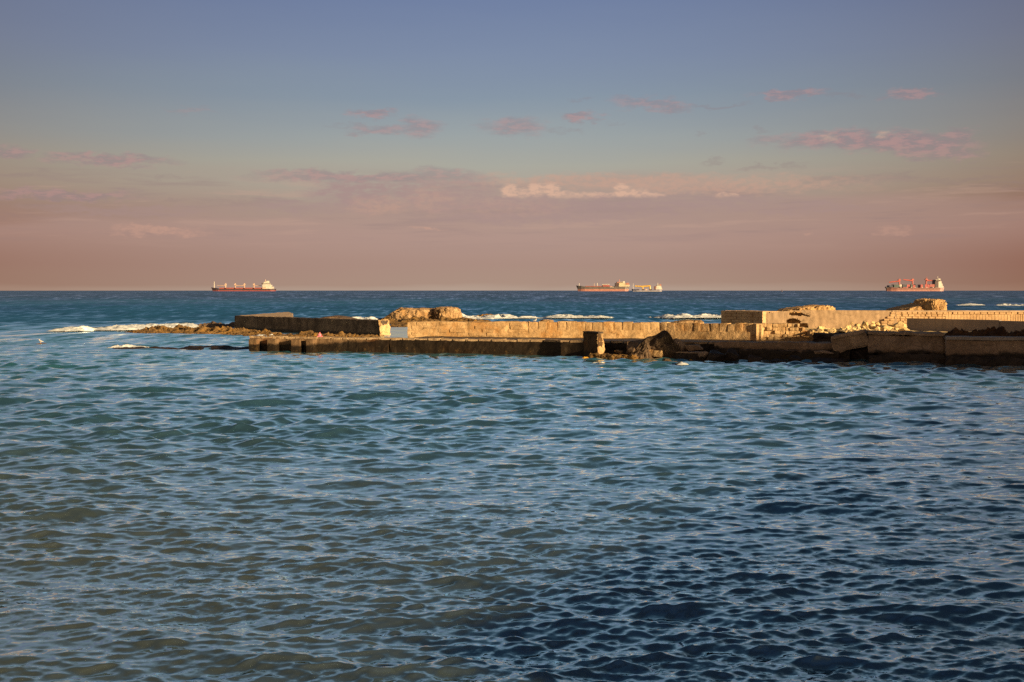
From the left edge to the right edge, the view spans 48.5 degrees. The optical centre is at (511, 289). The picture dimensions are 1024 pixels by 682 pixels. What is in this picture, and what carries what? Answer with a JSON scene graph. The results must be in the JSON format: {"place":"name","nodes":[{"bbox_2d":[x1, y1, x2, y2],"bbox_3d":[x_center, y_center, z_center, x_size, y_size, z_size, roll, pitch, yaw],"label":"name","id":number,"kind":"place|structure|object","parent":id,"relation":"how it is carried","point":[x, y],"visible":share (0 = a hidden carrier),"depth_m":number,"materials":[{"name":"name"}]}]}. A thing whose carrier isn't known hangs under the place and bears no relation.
{"place":"outdoors","nodes":[
{"label":"outdoors","id":0,"kind":"place"},
{"bbox_2d":[384,327,406,337],"bbox_3d":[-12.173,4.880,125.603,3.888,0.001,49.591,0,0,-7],"label":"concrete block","id":1,"kind":"structure","parent":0,"point":[400,332],"depth_m":128.34,"materials":[{"name":"grey concrete"}]},
{"bbox_2d":[0,291,1023,681],"bbox_3d":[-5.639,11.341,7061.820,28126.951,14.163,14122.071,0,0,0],"label":"sea","id":2,"kind":"structure","parent":0,"point":[204,515],"depth_m":26.34,"materials":[{"name":"liquid"}]},
{"bbox_2d":[49,325,100,330],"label":"breaking wave","id":3,"kind":"object","parent":2,"relation":"on","point":[82,328],"visible":0.99,"depth_m":135.02,"materials":[{"name":"liquid"}]},
{"bbox_2d":[108,344,145,347],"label":"breaking wave","id":4,"kind":"object","parent":2,"relation":"on","point":[124,345],"visible":0.62,"depth_m":97.15,"materials":[{"name":"liquid"}]},
{"bbox_2d":[112,346,177,348],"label":"reef","id":5,"kind":"object","parent":2,"relation":"on","point":[156,347],"visible":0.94,"depth_m":95.33},
{"bbox_2d":[95,323,198,330],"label":"breaking wave","id":6,"kind":"object","parent":2,"relation":"on","point":[133,327],"visible":0.79,"depth_m":140.52,"materials":[{"name":"liquid"}]},
{"bbox_2d":[127,324,260,333],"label":"reef","id":7,"kind":"object","parent":2,"relation":"in","point":[179,328],"visible":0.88,"depth_m":130.59},
{"bbox_2d":[176,345,248,349],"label":"reef","id":8,"kind":"object","parent":2,"relation":"in","point":[218,347],"visible":0.76,"depth_m":95.05,"materials":[{"name":"stone"}]},
{"bbox_2d":[198,321,233,327],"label":"reef","id":9,"kind":"object","parent":2,"relation":"in","point":[212,324],"visible":0.53,"depth_m":147.50},
{"bbox_2d":[211,280,275,290],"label":"bulk carrier","id":10,"kind":"object","parent":2,"relation":"on","point":[266,285],"visible":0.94,"depth_m":3387.40,"materials":[{"name":"red metal"}]},
{"bbox_2d":[223,329,380,336],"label":"reef","id":11,"kind":"object","parent":2,"relation":"in","point":[266,332],"visible":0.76,"depth_m":119.55},
{"bbox_2d":[234,312,390,335],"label":"breakwater","id":12,"kind":"object","parent":2,"relation":"in","point":[281,322],"visible":0.69,"depth_m":130.15,"materials":[{"name":"concrete"}]},
{"bbox_2d":[321,315,356,318],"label":"rock mound","id":13,"kind":"object","parent":2,"relation":"in","point":[339,316],"visible":0.21,"depth_m":150.02,"materials":[{"name":"brown stone"}]},
{"bbox_2d":[353,316,376,319],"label":"breaking wave","id":14,"kind":"object","parent":2,"relation":"on","point":[370,317],"visible":0.23,"depth_m":174.78,"materials":[{"name":"liquid"}]},
{"bbox_2d":[389,324,406,326],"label":"reef","id":15,"kind":"object","parent":2,"relation":"in","point":[399,325],"visible":0.46,"depth_m":147.79},
{"bbox_2d":[377,316,489,324],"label":"reef","id":16,"kind":"object","parent":2,"relation":"in","point":[413,318],"visible":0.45,"depth_m":168.73},
{"bbox_2d":[385,307,433,319],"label":"sea rock","id":17,"kind":"object","parent":16,"relation":"on","point":[401,313],"visible":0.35,"depth_m":176.38,"materials":[{"name":"beige stone"}]},
{"bbox_2d":[433,306,461,318],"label":"sea rock","id":18,"kind":"object","parent":16,"relation":"on","point":[447,311],"visible":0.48,"depth_m":175.25,"materials":[{"name":"beige stone"}]},
{"bbox_2d":[462,313,520,318],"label":"breaking wave","id":19,"kind":"object","parent":2,"relation":"on","point":[502,316],"visible":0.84,"depth_m":192.15,"materials":[{"name":"liquid"}]},
{"bbox_2d":[518,316,539,317],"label":"breaking wave","id":20,"kind":"object","parent":2,"relation":"on","point":[528,317],"visible":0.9,"depth_m":193.22,"materials":[{"name":"liquid"}]},
{"bbox_2d":[249,335,831,355],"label":"stone quay","id":21,"kind":"structure","parent":2,"relation":"in","point":[563,346],"depth_m":88.88,"materials":[{"name":"brown stone"}]},
{"bbox_2d":[407,321,763,339],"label":"sandstone wall","id":22,"kind":"structure","parent":21,"relation":"on","point":[637,330],"depth_m":94.98,"materials":[{"name":"beige stone"}]},
{"bbox_2d":[671,320,703,322],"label":"rock","id":23,"kind":"object","parent":22,"relation":"on","point":[689,321],"visible":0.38,"depth_m":95.78,"materials":[{"name":"beige stone"}]},
{"bbox_2d":[715,341,849,359],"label":"stone landing","id":24,"kind":"object","parent":21,"relation":"on","point":[769,350],"visible":0.46,"depth_m":80.38,"materials":[{"name":"brown stone"}]},
{"bbox_2d":[814,350,832,354],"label":"boulder","id":25,"kind":"object","parent":24,"relation":"on","point":[821,352],"visible":1,"depth_m":79.12,"materials":[{"name":"stone"}]},
{"bbox_2d":[762,323,812,340],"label":"ruined wall","id":26,"kind":"structure","parent":21,"relation":"on","point":[777,331],"depth_m":89.78,"materials":[{"name":"yellow stone"}]},
{"bbox_2d":[813,332,843,340],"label":"dark bank","id":27,"kind":"structure","parent":21,"relation":"on","point":[822,336],"depth_m":87.52,"materials":[{"name":"black stone"}]},
{"bbox_2d":[541,314,612,317],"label":"breaking wave","id":28,"kind":"object","parent":2,"relation":"on","point":[569,316],"visible":1,"depth_m":196.66,"materials":[{"name":"liquid"}]},
{"bbox_2d":[583,331,604,356],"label":"stone pillar","id":29,"kind":"structure","parent":2,"relation":"in","point":[593,341],"depth_m":82.88,"materials":[{"name":"brown stone"}]},
{"bbox_2d":[576,279,629,290],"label":"tanker","id":30,"kind":"object","parent":2,"relation":"on","point":[621,286],"visible":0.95,"depth_m":3288.31,"materials":[{"name":"red metal"}]},
{"bbox_2d":[587,353,638,358],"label":"reef","id":31,"kind":"object","parent":2,"relation":"in","point":[609,356],"visible":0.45,"depth_m":81.24},
{"bbox_2d":[632,284,661,290],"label":"dredger","id":32,"kind":"object","parent":2,"relation":"on","point":[657,288],"visible":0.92,"depth_m":3143.72,"materials":[{"name":"white metal"}]},
{"bbox_2d":[625,330,686,358],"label":"boulder","id":33,"kind":"object","parent":2,"relation":"in","point":[664,341],"visible":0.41,"depth_m":80.55,"materials":[{"name":"brown stone"}]},
{"bbox_2d":[628,345,636,352],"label":"boulder","id":34,"kind":"object","parent":33,"relation":"on","point":[631,349],"visible":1,"depth_m":81.03,"materials":[{"name":"stone"}]},
{"bbox_2d":[626,340,640,352],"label":"boulder","id":35,"kind":"object","parent":33,"relation":"on","point":[632,343],"visible":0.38,"depth_m":81.73,"materials":[{"name":"brown stone"}]},
{"bbox_2d":[684,344,702,350],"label":"boulder","id":36,"kind":"object","parent":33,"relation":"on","point":[690,347],"visible":0.81,"depth_m":81.30,"materials":[{"name":"stone"}]},
{"bbox_2d":[655,353,705,360],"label":"stone ledge","id":37,"kind":"object","parent":2,"relation":"in","point":[694,356],"visible":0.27,"depth_m":80.17,"materials":[{"name":"brown stone"}]},
{"bbox_2d":[650,350,662,356],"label":"stone block","id":38,"kind":"structure","parent":37,"relation":"on","point":[654,353],"depth_m":80.39,"materials":[{"name":"yellow stone"}]},
{"bbox_2d":[673,338,684,350],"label":"boulder","id":39,"kind":"object","parent":37,"relation":"on","point":[680,344],"visible":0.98,"depth_m":80.77,"materials":[{"name":"stone"}]},
{"bbox_2d":[676,351,701,353],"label":"stone slab","id":40,"kind":"structure","parent":37,"relation":"on","point":[697,352],"depth_m":80.25,"materials":[{"name":"brown stone"}]},
{"bbox_2d":[698,351,708,357],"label":"boulder","id":41,"kind":"object","parent":37,"relation":"on","point":[703,354],"visible":1,"depth_m":79.48,"materials":[{"name":"stone"}]},
{"bbox_2d":[676,362,688,364],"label":"breaking wave","id":42,"kind":"object","parent":2,"relation":"on","point":[681,363],"visible":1,"depth_m":75.50,"materials":[{"name":"liquid"}]},
{"bbox_2d":[654,313,720,317],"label":"breaking wave","id":43,"kind":"object","parent":2,"relation":"on","point":[686,315],"visible":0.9,"depth_m":197.99,"materials":[{"name":"liquid"}]},
{"bbox_2d":[706,349,724,360],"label":"boulder","id":44,"kind":"object","parent":2,"relation":"in","point":[713,354],"visible":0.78,"depth_m":79.16,"materials":[{"name":"grey stone"}]},
{"bbox_2d":[723,348,739,360],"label":"boulder","id":45,"kind":"object","parent":2,"relation":"in","point":[731,354],"visible":0.97,"depth_m":79.00,"materials":[{"name":"black stone"}]},
{"bbox_2d":[721,310,778,323],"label":"pier block","id":46,"kind":"structure","parent":2,"relation":"in","point":[739,316],"depth_m":105.90,"materials":[{"name":"grey concrete"}]},
{"bbox_2d":[747,355,761,361],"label":"boulder","id":47,"kind":"object","parent":2,"relation":"in","point":[752,358],"visible":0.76,"depth_m":78.75,"materials":[{"name":"brown stone"}]},
{"bbox_2d":[768,358,786,361],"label":"boulder","id":48,"kind":"object","parent":2,"relation":"in","point":[778,360],"visible":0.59,"depth_m":78.65,"materials":[{"name":"brown stone"}]},
{"bbox_2d":[788,355,801,361],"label":"boulder","id":49,"kind":"object","parent":2,"relation":"in","point":[794,358],"visible":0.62,"depth_m":78.79,"materials":[{"name":"brown stone"}]},
{"bbox_2d":[777,305,834,312],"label":"rock outcrop","id":50,"kind":"object","parent":2,"relation":"on","point":[810,307],"visible":0.45,"depth_m":124.48,"materials":[{"name":"beige stone"}]},
{"bbox_2d":[809,357,848,362],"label":"boulder","id":51,"kind":"object","parent":2,"relation":"in","point":[825,359],"visible":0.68,"depth_m":78.27,"materials":[{"name":"brown stone"}]},
{"bbox_2d":[865,330,945,363],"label":"harbour wall","id":52,"kind":"structure","parent":2,"relation":"in","point":[885,346],"depth_m":77.46,"materials":[{"name":"brown concrete"}]},
{"bbox_2d":[944,326,1023,339],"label":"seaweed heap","id":53,"kind":"object","parent":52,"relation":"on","point":[993,331],"visible":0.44,"depth_m":80.25,"materials":[{"name":"black plant"}]},
{"bbox_2d":[886,303,924,309],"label":"rock outcrop","id":54,"kind":"object","parent":2,"relation":"on","point":[912,306],"visible":0.3,"depth_m":119.98,"materials":[{"name":"brown stone"}]},
{"bbox_2d":[913,298,946,309],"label":"rock outcrop","id":55,"kind":"object","parent":54,"relation":"on","point":[934,304],"visible":0.45,"depth_m":118.48,"materials":[{"name":"beige stone"}]},
{"bbox_2d":[885,276,943,290],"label":"cargo ship","id":56,"kind":"object","parent":2,"relation":"on","point":[936,285],"visible":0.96,"depth_m":3437.78,"materials":[{"name":"red metal"}]},
{"bbox_2d":[959,303,982,304],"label":"breaking wave","id":57,"kind":"object","parent":2,"relation":"on","point":[970,304],"visible":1,"depth_m":351.58,"materials":[{"name":"liquid"}]},
{"bbox_2d":[944,336,1023,366],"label":"quay wall","id":58,"kind":"structure","parent":2,"relation":"in","point":[992,351],"depth_m":74.82,"materials":[{"name":"brown stone"}]},
{"bbox_2d":[994,303,1023,305],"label":"breaking wave","id":59,"kind":"object","parent":2,"relation":"on","point":[1003,304],"visible":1,"depth_m":342.25,"materials":[{"name":"liquid"}]},
{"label":"boulder","id":60,"kind":"object","parent":2,"relation":"in","visible":0},
{"bbox_2d":[831,329,869,352],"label":"fallen slab","id":61,"kind":"structure","parent":60,"relation":"on","point":[845,342],"depth_m":78.72,"materials":[{"name":"stone"}]},
{"bbox_2d":[0,0,1023,290],"label":"sky","id":62,"kind":"structure","parent":0,"point":[146,145],"materials":[{"name":"blue"}]},
{"bbox_2d":[785,328,971,334],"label":"terrace","id":63,"kind":"structure","parent":0,"point":[944,332],"depth_m":94.19,"materials":[{"name":"brown stone"}]},
{"bbox_2d":[766,310,896,327],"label":"stone wall","id":64,"kind":"structure","parent":63,"relation":"on","point":[824,318],"depth_m":102.23,"materials":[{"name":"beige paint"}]},
{"bbox_2d":[807,325,895,333],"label":"rubble","id":65,"kind":"object","parent":63,"relation":"on","point":[847,328],"visible":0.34,"depth_m":90.53,"materials":[{"name":"beige stone"}]},
{"bbox_2d":[861,321,867,327],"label":"boulder","id":66,"kind":"object","parent":63,"relation":"on","point":[865,323],"visible":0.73,"depth_m":95.30,"materials":[{"name":"beige stone"}]},
{"bbox_2d":[880,325,893,329],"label":"boulder","id":67,"kind":"object","parent":63,"relation":"on","point":[887,327],"visible":0.6,"depth_m":90.46,"materials":[{"name":"beige stone"}]},
{"bbox_2d":[893,322,906,329],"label":"boulder","id":68,"kind":"object","parent":63,"relation":"on","point":[900,325],"visible":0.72,"depth_m":91.63,"materials":[{"name":"beige stone"}]},
{"bbox_2d":[881,310,1023,324],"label":"ashlar wall","id":69,"kind":"structure","parent":63,"relation":"on","point":[1002,315],"depth_m":100.22,"materials":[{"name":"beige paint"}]},
{"bbox_2d":[907,318,1023,332],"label":"concrete wall","id":70,"kind":"structure","parent":63,"relation":"on","point":[916,324],"depth_m":93.47,"materials":[{"name":"grey concrete"}]}
]}

